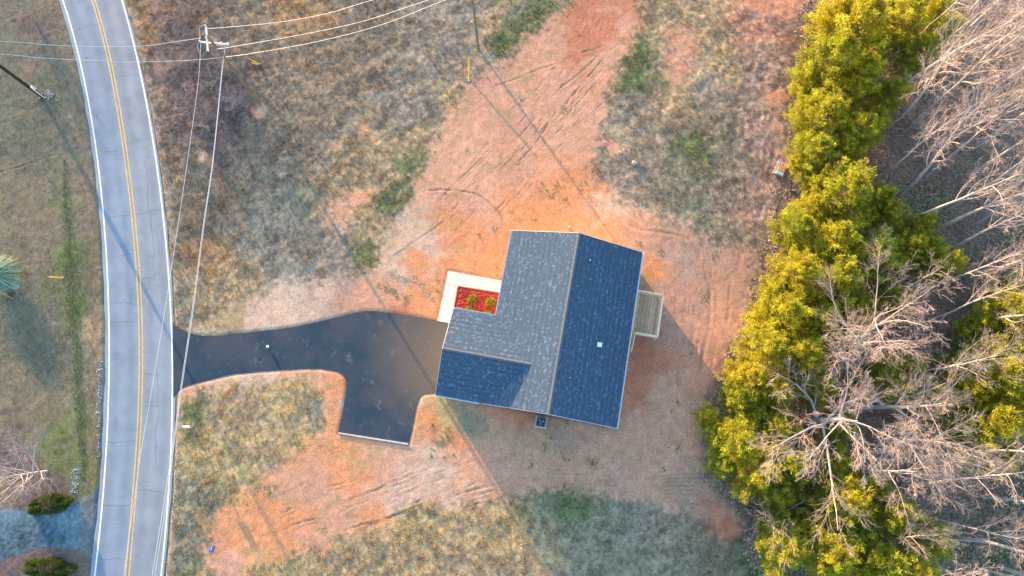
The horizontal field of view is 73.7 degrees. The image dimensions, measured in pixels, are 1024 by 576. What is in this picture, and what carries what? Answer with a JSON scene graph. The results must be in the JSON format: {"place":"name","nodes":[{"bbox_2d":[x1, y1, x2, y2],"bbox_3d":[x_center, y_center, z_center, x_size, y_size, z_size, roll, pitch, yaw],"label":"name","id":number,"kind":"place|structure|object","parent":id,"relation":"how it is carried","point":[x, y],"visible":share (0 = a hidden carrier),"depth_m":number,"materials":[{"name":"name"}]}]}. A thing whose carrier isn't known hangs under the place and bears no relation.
{"place":"outdoors","nodes":[
{"label":"outdoors","id":0,"kind":"place"},
{"bbox_2d":[0,255,23,298],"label":"tree","id":1,"kind":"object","parent":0,"point":[5,275],"depth_m":70.22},
{"bbox_2d":[59,0,174,575],"bbox_3d":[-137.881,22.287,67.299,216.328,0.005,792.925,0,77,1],"label":"road","id":2,"kind":"structure","parent":0,"point":[136,260],"depth_m":70.34,"materials":[{"name":"asphalt"}]},
{"bbox_2d":[173,311,448,444],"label":"driveway","id":3,"kind":"structure","parent":0,"point":[386,364],"depth_m":68.56,"materials":[{"name":"asphalt"}]},
{"bbox_2d":[437,271,501,322],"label":"sidewalk","id":4,"kind":"structure","parent":0,"point":[454,280],"depth_m":69.92,"materials":[{"name":"concrete"}]},
{"bbox_2d":[0,0,1023,575],"bbox_3d":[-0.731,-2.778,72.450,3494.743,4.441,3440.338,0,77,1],"label":"ground","id":5,"kind":"structure","parent":0,"point":[428,238],"depth_m":71.03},
{"bbox_2d":[0,423,58,517],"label":"bare tree","id":6,"kind":"object","parent":5,"relation":"on","point":[20,484],"visible":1,"depth_m":62.55,"materials":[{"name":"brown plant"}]},
{"bbox_2d":[21,556,78,575],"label":"hedge","id":7,"kind":"object","parent":5,"relation":"on","point":[30,565],"visible":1,"depth_m":63.82,"materials":[{"name":"green plant"}]},
{"bbox_2d":[27,492,74,515],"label":"hedge","id":8,"kind":"object","parent":5,"relation":"on","point":[34,508],"visible":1,"depth_m":65.11,"materials":[{"name":"green plant"}]},
{"bbox_2d":[62,159,85,479],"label":"ditch grass","id":9,"kind":"structure","parent":5,"relation":"on","point":[71,310],"depth_m":69.86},
{"bbox_2d":[55,0,718,511],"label":"green weeds","id":10,"kind":"object","parent":5,"relation":"on","point":[497,274],"visible":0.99,"depth_m":70.01,"materials":[{"name":"green plant"}]},
{"bbox_2d":[174,1,779,575],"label":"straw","id":11,"kind":"object","parent":5,"relation":"on","point":[474,269],"visible":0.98,"depth_m":69.48,"materials":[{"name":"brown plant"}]},
{"bbox_2d":[455,287,498,315],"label":"mulch bed","id":12,"kind":"object","parent":5,"relation":"on","point":[462,296],"visible":0.46,"depth_m":69.54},
{"bbox_2d":[0,0,1023,575],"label":"dry grass","id":13,"kind":"structure","parent":5,"relation":"on","point":[268,454],"depth_m":72.44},
{"bbox_2d":[435,230,643,428],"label":"house","id":14,"kind":"structure","parent":5,"relation":"on","point":[552,337],"depth_m":63.78,"materials":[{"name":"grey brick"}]},
{"bbox_2d":[630,290,663,351],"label":"wooden deck","id":15,"kind":"structure","parent":5,"relation":"on","point":[657,317],"depth_m":67.69,"materials":[{"name":"brown wood"}]},
{"bbox_2d":[700,445,737,482],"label":"evergreen tree","id":16,"kind":"object","parent":5,"relation":"on","point":[723,466],"visible":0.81,"depth_m":62.37,"materials":[{"name":"green plant"}]},
{"bbox_2d":[707,413,768,471],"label":"evergreen tree","id":17,"kind":"object","parent":5,"relation":"on","point":[738,445],"visible":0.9,"depth_m":61.12,"materials":[{"name":"green plant"}]},
{"bbox_2d":[716,378,762,419],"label":"evergreen tree","id":18,"kind":"object","parent":5,"relation":"on","point":[741,395],"visible":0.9,"depth_m":63.20,"materials":[{"name":"green plant"}]},
{"bbox_2d":[713,348,775,401],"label":"evergreen tree","id":19,"kind":"object","parent":5,"relation":"on","point":[755,376],"visible":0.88,"depth_m":62.50,"materials":[{"name":"green plant"}]},
{"bbox_2d":[729,394,773,437],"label":"evergreen tree","id":20,"kind":"object","parent":5,"relation":"on","point":[759,413],"visible":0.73,"depth_m":62.57,"materials":[{"name":"green plant"}]},
{"bbox_2d":[726,445,785,503],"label":"evergreen tree","id":21,"kind":"object","parent":5,"relation":"on","point":[751,478],"visible":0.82,"depth_m":60.21,"materials":[{"name":"green plant"}]},
{"bbox_2d":[729,317,796,379],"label":"evergreen tree","id":22,"kind":"object","parent":5,"relation":"on","point":[772,344],"visible":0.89,"depth_m":62.72,"materials":[{"name":"green plant"}]},
{"bbox_2d":[743,400,804,447],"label":"evergreen tree","id":23,"kind":"object","parent":5,"relation":"on","point":[780,423],"visible":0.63,"depth_m":61.49,"materials":[{"name":"green plant"}]},
{"bbox_2d":[749,473,799,520],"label":"evergreen tree","id":24,"kind":"object","parent":5,"relation":"on","point":[779,493],"visible":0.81,"depth_m":60.48,"materials":[{"name":"green plant"}]},
{"bbox_2d":[750,367,798,416],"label":"evergreen tree","id":25,"kind":"object","parent":5,"relation":"on","point":[775,389],"visible":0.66,"depth_m":62.18,"materials":[{"name":"green plant"}]},
{"bbox_2d":[754,503,796,541],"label":"evergreen tree","id":26,"kind":"object","parent":5,"relation":"on","point":[779,517],"visible":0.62,"depth_m":61.40,"materials":[{"name":"green plant"}]},
{"bbox_2d":[753,518,813,575],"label":"evergreen tree","id":27,"kind":"object","parent":5,"relation":"on","point":[790,556],"visible":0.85,"depth_m":59.03,"materials":[{"name":"green plant"}]},
{"bbox_2d":[752,286,817,344],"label":"evergreen tree","id":28,"kind":"object","parent":5,"relation":"on","point":[794,309],"visible":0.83,"depth_m":62.83,"materials":[{"name":"green plant"}]},
{"bbox_2d":[764,203,817,254],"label":"evergreen tree","id":29,"kind":"object","parent":5,"relation":"on","point":[797,226],"visible":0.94,"depth_m":66.10,"materials":[{"name":"green plant"}]},
{"bbox_2d":[770,436,815,495],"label":"evergreen tree","id":30,"kind":"object","parent":5,"relation":"on","point":[793,468],"visible":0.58,"depth_m":60.33,"materials":[{"name":"green plant"}]},
{"bbox_2d":[759,237,829,301],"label":"evergreen tree","id":31,"kind":"object","parent":5,"relation":"on","point":[802,267],"visible":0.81,"depth_m":63.95,"materials":[{"name":"green plant"}]},
{"bbox_2d":[777,274,827,324],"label":"evergreen tree","id":32,"kind":"object","parent":5,"relation":"on","point":[810,293],"visible":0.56,"depth_m":63.68,"materials":[{"name":"green plant"}]},
{"bbox_2d":[773,329,832,393],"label":"evergreen tree","id":33,"kind":"object","parent":5,"relation":"on","point":[807,349],"visible":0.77,"depth_m":61.89,"materials":[{"name":"green plant"}]},
{"bbox_2d":[781,184,826,224],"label":"evergreen tree","id":34,"kind":"object","parent":5,"relation":"on","point":[805,202],"visible":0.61,"depth_m":66.59,"materials":[{"name":"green plant"}]},
{"bbox_2d":[787,63,825,103],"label":"evergreen tree","id":35,"kind":"object","parent":5,"relation":"on","point":[813,77],"visible":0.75,"depth_m":70.56,"materials":[{"name":"green plant"}]},
{"bbox_2d":[783,234,839,281],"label":"evergreen tree","id":36,"kind":"object","parent":5,"relation":"on","point":[816,248],"visible":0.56,"depth_m":64.51,"materials":[{"name":"green plant"}]},
{"bbox_2d":[782,130,842,185],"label":"evergreen tree","id":37,"kind":"object","parent":5,"relation":"on","point":[825,143],"visible":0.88,"depth_m":67.33,"materials":[{"name":"green plant"}]},
{"bbox_2d":[790,363,842,410],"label":"evergreen tree","id":38,"kind":"object","parent":5,"relation":"on","point":[821,385],"visible":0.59,"depth_m":63.09,"materials":[{"name":"green plant"}]},
{"bbox_2d":[797,159,843,205],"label":"evergreen tree","id":39,"kind":"object","parent":5,"relation":"on","point":[828,166],"visible":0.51,"depth_m":67.83,"materials":[{"name":"green plant"}]},
{"bbox_2d":[790,82,852,142],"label":"evergreen tree","id":40,"kind":"object","parent":5,"relation":"on","point":[836,105],"visible":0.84,"depth_m":67.66,"materials":[{"name":"green plant"}]},
{"bbox_2d":[801,297,847,349],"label":"evergreen tree","id":41,"kind":"object","parent":5,"relation":"on","point":[820,322],"visible":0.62,"depth_m":62.97,"materials":[{"name":"green plant"}]},
{"bbox_2d":[784,23,868,105],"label":"evergreen tree","id":42,"kind":"object","parent":5,"relation":"on","point":[841,45],"visible":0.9,"depth_m":68.02,"materials":[{"name":"green plant"}]},
{"bbox_2d":[795,508,866,575],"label":"evergreen tree","id":43,"kind":"object","parent":5,"relation":"on","point":[839,559],"visible":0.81,"depth_m":57.72,"materials":[{"name":"green plant"}]},
{"bbox_2d":[799,211,863,268],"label":"evergreen tree","id":44,"kind":"object","parent":5,"relation":"on","point":[841,234],"visible":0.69,"depth_m":64.11,"materials":[{"name":"green plant"}]},
{"bbox_2d":[802,0,860,47],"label":"evergreen tree","id":45,"kind":"object","parent":5,"relation":"on","point":[831,5],"visible":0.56,"depth_m":71.30,"materials":[{"name":"green plant"}]},
{"bbox_2d":[806,434,858,486],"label":"evergreen tree","id":46,"kind":"object","parent":5,"relation":"on","point":[842,464],"visible":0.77,"depth_m":61.30,"materials":[{"name":"green plant"}]},
{"bbox_2d":[807,248,868,308],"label":"evergreen tree","id":47,"kind":"object","parent":5,"relation":"on","point":[843,270],"visible":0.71,"depth_m":63.02,"materials":[{"name":"green plant"}]},
{"bbox_2d":[812,408,863,448],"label":"evergreen tree","id":48,"kind":"object","parent":5,"relation":"on","point":[842,433],"visible":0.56,"depth_m":62.76,"materials":[{"name":"green plant"}]},
{"bbox_2d":[798,462,878,537],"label":"evergreen tree","id":49,"kind":"object","parent":5,"relation":"on","point":[855,499],"visible":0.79,"depth_m":59.53,"materials":[{"name":"green plant"}]},
{"bbox_2d":[801,156,876,230],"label":"evergreen tree","id":50,"kind":"object","parent":5,"relation":"on","point":[853,189],"visible":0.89,"depth_m":64.55,"materials":[{"name":"green plant"}]},
{"bbox_2d":[746,308,933,556],"bbox_3d":[26.755,12.821,59.279,15.596,14.267,17.338,-34,78,-7],"label":"bare tree","id":51,"kind":"object","parent":5,"relation":"on","point":[815,421],"visible":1,"depth_m":56.71,"materials":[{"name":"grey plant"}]},
{"bbox_2d":[816,131,867,171],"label":"evergreen tree","id":52,"kind":"object","parent":5,"relation":"on","point":[850,144],"visible":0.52,"depth_m":67.36,"materials":[{"name":"green plant"}]},
{"bbox_2d":[823,73,871,119],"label":"evergreen tree","id":53,"kind":"object","parent":5,"relation":"on","point":[848,85],"visible":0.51,"depth_m":68.39,"materials":[{"name":"green plant"}]},
{"bbox_2d":[812,0,894,66],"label":"evergreen tree","id":54,"kind":"object","parent":5,"relation":"on","point":[870,11],"visible":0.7,"depth_m":67.44,"materials":[{"name":"green plant"}]},
{"bbox_2d":[826,47,889,112],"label":"evergreen tree","id":55,"kind":"object","parent":5,"relation":"on","point":[871,69],"visible":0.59,"depth_m":67.79,"materials":[{"name":"green plant"}]},
{"bbox_2d":[836,286,880,329],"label":"evergreen tree","id":56,"kind":"object","parent":5,"relation":"on","point":[864,302],"visible":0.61,"depth_m":64.20,"materials":[{"name":"green plant"}]},
{"bbox_2d":[833,103,886,160],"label":"evergreen tree","id":57,"kind":"object","parent":5,"relation":"on","point":[868,121],"visible":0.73,"depth_m":67.33,"materials":[{"name":"green plant"}]},
{"bbox_2d":[700,0,1023,575],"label":"leaf litter","id":58,"kind":"object","parent":5,"relation":"on","point":[918,501],"visible":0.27,"depth_m":69.15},
{"bbox_2d":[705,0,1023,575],"bbox_3d":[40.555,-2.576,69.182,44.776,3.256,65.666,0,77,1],"label":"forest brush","id":59,"kind":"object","parent":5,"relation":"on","point":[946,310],"visible":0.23,"depth_m":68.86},
{"bbox_2d":[823,297,910,378],"bbox_3d":[30.366,5.191,61.609,6.130,13.057,7.374,17,78,5],"label":"bare tree","id":60,"kind":"object","parent":5,"relation":"on","point":[850,318],"visible":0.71,"depth_m":58.99,"materials":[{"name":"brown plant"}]},
{"bbox_2d":[844,463,893,508],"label":"evergreen tree","id":61,"kind":"object","parent":5,"relation":"on","point":[881,490],"visible":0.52,"depth_m":60.62,"materials":[{"name":"green plant"}]},
{"bbox_2d":[847,177,900,229],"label":"evergreen tree","id":62,"kind":"object","parent":5,"relation":"on","point":[884,191],"visible":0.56,"depth_m":66.23,"materials":[{"name":"green plant"}]},
{"bbox_2d":[840,223,909,284],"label":"evergreen tree","id":63,"kind":"object","parent":5,"relation":"on","point":[864,253],"visible":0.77,"depth_m":64.22,"materials":[{"name":"green plant"}]},
{"bbox_2d":[845,523,917,575],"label":"evergreen tree","id":64,"kind":"object","parent":5,"relation":"on","point":[891,564],"visible":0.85,"depth_m":57.98,"materials":[{"name":"green plant"}]},
{"bbox_2d":[860,352,906,386],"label":"evergreen tree","id":65,"kind":"object","parent":5,"relation":"on","point":[884,367],"visible":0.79,"depth_m":63.67,"materials":[{"name":"green plant"}]},
{"bbox_2d":[867,197,905,237],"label":"evergreen tree","id":66,"kind":"object","parent":5,"relation":"on","point":[894,209],"visible":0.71,"depth_m":66.57,"materials":[{"name":"green plant"}]},
{"bbox_2d":[857,359,921,409],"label":"evergreen tree","id":67,"kind":"object","parent":5,"relation":"on","point":[890,386],"visible":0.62,"depth_m":62.88,"materials":[{"name":"green plant"}]},
{"bbox_2d":[809,224,970,385],"bbox_3d":[29.891,3.226,59.869,10.382,18.434,12.488,-29,68,-8],"label":"bare tree","id":68,"kind":"object","parent":5,"relation":"on","point":[891,346],"visible":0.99,"depth_m":56.72,"materials":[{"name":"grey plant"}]},
{"bbox_2d":[865,74,916,113],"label":"evergreen tree","id":69,"kind":"object","parent":5,"relation":"on","point":[896,89],"visible":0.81,"depth_m":69.68,"materials":[{"name":"green plant"}]},
{"bbox_2d":[864,484,926,545],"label":"evergreen tree","id":70,"kind":"object","parent":5,"relation":"on","point":[897,523],"visible":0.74,"depth_m":59.59,"materials":[{"name":"green plant"}]},
{"bbox_2d":[876,283,915,319],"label":"evergreen tree","id":71,"kind":"object","parent":5,"relation":"on","point":[895,297],"visible":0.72,"depth_m":65.74,"materials":[{"name":"green plant"}]},
{"bbox_2d":[862,0,934,60],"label":"evergreen tree","id":72,"kind":"object","parent":5,"relation":"on","point":[907,24],"visible":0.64,"depth_m":69.15,"materials":[{"name":"green plant"}]},
{"bbox_2d":[869,540,945,575],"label":"evergreen tree","id":73,"kind":"object","parent":5,"relation":"on","point":[916,569],"visible":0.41,"depth_m":58.64,"materials":[{"name":"green plant"}]},
{"bbox_2d":[852,409,964,535],"bbox_3d":[33.419,15.546,59.231,8.355,12.841,9.288,-9,77,-1],"label":"bare tree","id":74,"kind":"object","parent":5,"relation":"on","point":[898,470],"visible":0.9,"depth_m":56.79,"materials":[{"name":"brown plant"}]},
{"bbox_2d":[886,26,937,76],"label":"evergreen tree","id":75,"kind":"object","parent":5,"relation":"on","point":[916,45],"visible":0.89,"depth_m":70.70,"materials":[{"name":"green plant"}]},
{"bbox_2d":[890,222,935,270],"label":"evergreen tree","id":76,"kind":"object","parent":5,"relation":"on","point":[918,241],"visible":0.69,"depth_m":65.55,"materials":[{"name":"green plant"}]},
{"bbox_2d":[892,206,941,241],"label":"evergreen tree","id":77,"kind":"object","parent":5,"relation":"on","point":[928,218],"visible":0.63,"depth_m":66.47,"materials":[{"name":"green plant"}]},
{"bbox_2d":[849,343,988,492],"bbox_3d":[35.411,10.994,59.028,9.888,15.361,11.894,-28,78,-5],"label":"bare tree","id":78,"kind":"object","parent":5,"relation":"on","point":[903,406],"visible":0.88,"depth_m":56.62,"materials":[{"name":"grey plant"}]},
{"bbox_2d":[880,507,967,558],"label":"bare tree","id":79,"kind":"object","parent":5,"relation":"on","point":[923,535],"visible":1,"depth_m":55.95,"materials":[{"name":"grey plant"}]},
{"bbox_2d":[896,514,960,570],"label":"evergreen tree","id":80,"kind":"object","parent":5,"relation":"on","point":[929,549],"visible":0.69,"depth_m":59.80,"materials":[{"name":"green plant"}]},
{"bbox_2d":[902,375,954,424],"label":"evergreen tree","id":81,"kind":"object","parent":5,"relation":"on","point":[931,393],"visible":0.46,"depth_m":62.74,"materials":[{"name":"green plant"}]},
{"bbox_2d":[863,406,1010,517],"bbox_3d":[35.390,14.346,58.776,11.146,14.267,10.026,-19,77,-3],"label":"bare tree","id":82,"kind":"object","parent":5,"relation":"on","point":[877,442],"visible":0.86,"depth_m":55.75,"materials":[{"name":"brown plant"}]},
{"bbox_2d":[886,1,989,128],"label":"bare tree","id":83,"kind":"object","parent":5,"relation":"on","point":[936,68],"visible":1,"depth_m":60.17,"materials":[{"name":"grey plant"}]},
{"bbox_2d":[911,3,968,49],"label":"evergreen tree","id":84,"kind":"object","parent":5,"relation":"on","point":[939,22],"visible":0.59,"depth_m":70.63,"materials":[{"name":"green plant"}]},
{"bbox_2d":[879,90,1000,176],"bbox_3d":[39.432,-14.602,64.539,4.502,15.885,4.641,-29,78,-6],"label":"bare tree","id":85,"kind":"object","parent":5,"relation":"on","point":[904,157],"visible":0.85,"depth_m":62.38,"materials":[{"name":"beige plant"}]},
{"bbox_2d":[912,244,971,285],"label":"evergreen tree","id":86,"kind":"object","parent":5,"relation":"on","point":[951,262],"visible":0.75,"depth_m":65.22,"materials":[{"name":"green plant"}]},
{"bbox_2d":[924,400,974,444],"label":"evergreen tree","id":87,"kind":"object","parent":5,"relation":"on","point":[951,418],"visible":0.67,"depth_m":62.67,"materials":[{"name":"green plant"}]},
{"bbox_2d":[894,62,1007,198],"bbox_3d":[37.998,-12.817,62.584,4.968,19.101,6.124,39,80,9],"label":"bare tree","id":88,"kind":"object","parent":5,"relation":"on","point":[938,153],"visible":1,"depth_m":59.04,"materials":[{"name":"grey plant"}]},
{"bbox_2d":[886,0,1023,102],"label":"bare tree","id":89,"kind":"object","parent":5,"relation":"on","point":[953,51],"visible":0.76,"depth_m":61.63,"materials":[{"name":"beige plant"}]},
{"bbox_2d":[900,442,1023,508],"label":"bare tree","id":90,"kind":"object","parent":5,"relation":"on","point":[931,483],"visible":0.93,"depth_m":52.98,"materials":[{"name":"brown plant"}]},
{"bbox_2d":[929,372,996,418],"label":"evergreen tree","id":91,"kind":"object","parent":5,"relation":"on","point":[975,397],"visible":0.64,"depth_m":61.68,"materials":[{"name":"green plant"}]},
{"bbox_2d":[932,345,997,391],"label":"tree","id":92,"kind":"object","parent":5,"relation":"on","point":[946,372],"visible":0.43,"depth_m":63.79,"materials":[{"name":"green plant"}]},
{"bbox_2d":[909,0,1023,125],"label":"bare tree","id":93,"kind":"object","parent":5,"relation":"on","point":[970,69],"visible":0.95,"depth_m":58.76,"materials":[{"name":"beige plant"}]},
{"bbox_2d":[910,139,1023,221],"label":"bare tree","id":94,"kind":"object","parent":5,"relation":"on","point":[985,190],"visible":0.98,"depth_m":58.35,"materials":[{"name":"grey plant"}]},
{"bbox_2d":[912,56,1023,170],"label":"bare tree","id":95,"kind":"object","parent":5,"relation":"on","point":[955,135],"visible":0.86,"depth_m":59.77,"materials":[{"name":"beige plant"}]},
{"bbox_2d":[916,324,1023,389],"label":"bare tree","id":96,"kind":"object","parent":5,"relation":"on","point":[968,362],"visible":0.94,"depth_m":55.80,"materials":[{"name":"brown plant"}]},
{"bbox_2d":[924,53,1023,176],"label":"bare tree","id":97,"kind":"object","parent":5,"relation":"on","point":[966,143],"visible":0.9,"depth_m":60.15,"materials":[{"name":"beige plant"}]},
{"bbox_2d":[927,506,1023,571],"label":"bare tree","id":98,"kind":"object","parent":5,"relation":"on","point":[993,533],"visible":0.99,"depth_m":54.25,"materials":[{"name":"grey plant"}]},
{"bbox_2d":[929,155,1023,234],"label":"bare tree","id":99,"kind":"object","parent":5,"relation":"on","point":[971,212],"visible":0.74,"depth_m":60.58,"materials":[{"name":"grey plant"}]},
{"bbox_2d":[951,304,1003,347],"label":"evergreen tree","id":100,"kind":"object","parent":5,"relation":"on","point":[965,331],"visible":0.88,"depth_m":64.69,"materials":[{"name":"green plant"}]},
{"bbox_2d":[933,30,1023,147],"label":"bare tree","id":101,"kind":"object","parent":5,"relation":"on","point":[999,84],"visible":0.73,"depth_m":61.03,"materials":[{"name":"beige plant"}]},
{"bbox_2d":[939,386,1023,458],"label":"evergreen tree","id":102,"kind":"object","parent":5,"relation":"on","point":[1008,421],"visible":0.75,"depth_m":59.93,"materials":[{"name":"green plant"}]},
{"bbox_2d":[948,332,1023,408],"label":"evergreen tree","id":103,"kind":"object","parent":5,"relation":"on","point":[1012,370],"visible":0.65,"depth_m":60.85,"materials":[{"name":"green plant"}]},
{"bbox_2d":[948,190,1023,251],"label":"bare tree","id":104,"kind":"object","parent":5,"relation":"on","point":[990,227],"visible":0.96,"depth_m":59.46,"materials":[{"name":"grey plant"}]},
{"bbox_2d":[968,281,1023,344],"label":"evergreen tree","id":105,"kind":"object","parent":5,"relation":"on","point":[992,305],"visible":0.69,"depth_m":63.08,"materials":[{"name":"green plant"}]},
{"bbox_2d":[969,379,1023,436],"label":"evergreen tree","id":106,"kind":"object","parent":5,"relation":"on","point":[1020,402],"visible":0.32,"depth_m":60.92,"materials":[{"name":"green plant"}]},
{"bbox_2d":[969,438,1023,479],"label":"evergreen tree","id":107,"kind":"object","parent":5,"relation":"on","point":[1012,454],"visible":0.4,"depth_m":61.25,"materials":[{"name":"green plant"}]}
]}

